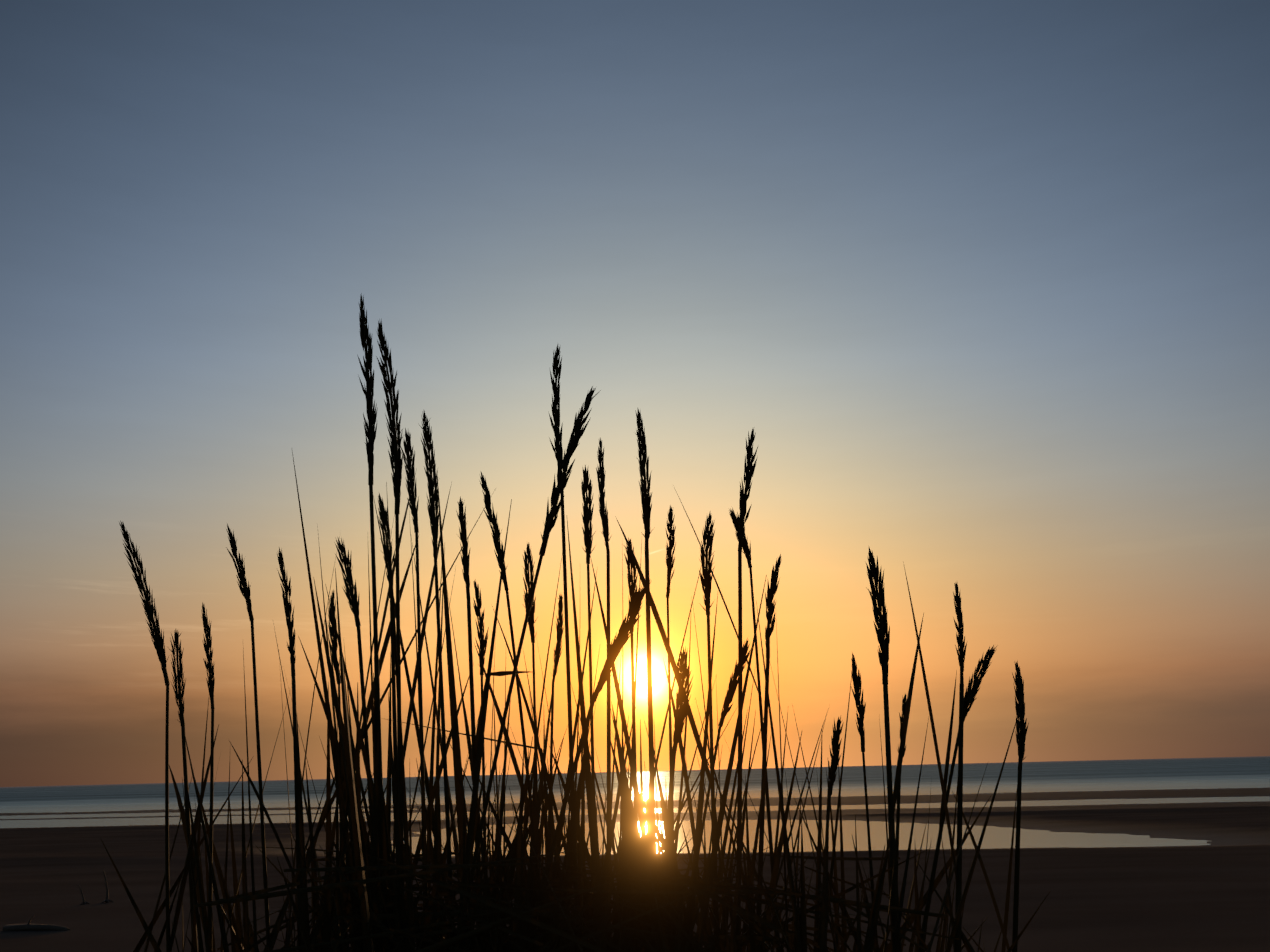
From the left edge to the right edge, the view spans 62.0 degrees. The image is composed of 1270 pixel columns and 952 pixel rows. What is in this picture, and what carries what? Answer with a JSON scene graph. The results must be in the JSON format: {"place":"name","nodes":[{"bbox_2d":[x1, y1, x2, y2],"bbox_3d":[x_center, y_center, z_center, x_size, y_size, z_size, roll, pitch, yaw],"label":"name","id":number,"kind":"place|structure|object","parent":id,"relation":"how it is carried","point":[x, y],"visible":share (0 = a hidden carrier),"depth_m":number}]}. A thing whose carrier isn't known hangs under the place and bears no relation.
{"place":"outdoors","nodes":[
{"label":"outdoors","id":0,"kind":"place"},
{"bbox_2d":[0,787,1269,951],"bbox_3d":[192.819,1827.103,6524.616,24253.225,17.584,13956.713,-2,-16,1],"label":"beach sand","id":1,"kind":"structure","parent":0,"point":[1214,896],"depth_m":37.27},
{"bbox_2d":[2,915,69,930],"bbox_3d":[-15.030,11.288,26.631,1.817,0.418,0.191,-3,-16,7],"label":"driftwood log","id":2,"kind":"object","parent":1,"relation":"on","point":[25,927],"visible":0.83,"depth_m":26.56},
{"bbox_2d":[78,884,88,904],"bbox_3d":[-17.025,12.958,32.643,0.478,0.693,0.357,-2,-16,1],"label":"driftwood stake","id":3,"kind":"object","parent":1,"relation":"on","point":[84,902],"visible":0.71,"depth_m":32.61},
{"bbox_2d":[102,870,112,902],"bbox_3d":[-16.466,12.858,33.046,0.506,1.074,0.475,-2,-16,1],"label":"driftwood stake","id":4,"kind":"object","parent":1,"relation":"on","point":[107,900],"visible":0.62,"depth_m":32.99},
{"bbox_2d":[119,293,1028,951],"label":"marram flowering stems","id":5,"kind":"object","parent":1,"relation":"on","point":[707,577],"visible":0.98,"depth_m":1.15},
{"bbox_2d":[100,452,1049,951],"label":"marram leaf blades","id":6,"kind":"object","parent":1,"relation":"on","point":[354,884],"visible":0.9,"depth_m":0.96},
{"bbox_2d":[0,756,1269,855],"bbox_3d":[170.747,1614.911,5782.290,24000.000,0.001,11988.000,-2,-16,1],"label":"sea water","id":7,"kind":"structure","parent":0,"point":[1164,774],"depth_m":188.55},
{"bbox_2d":[0,0,1269,786],"label":"sky","id":8,"kind":"structure","parent":0,"point":[981,288]}
]}

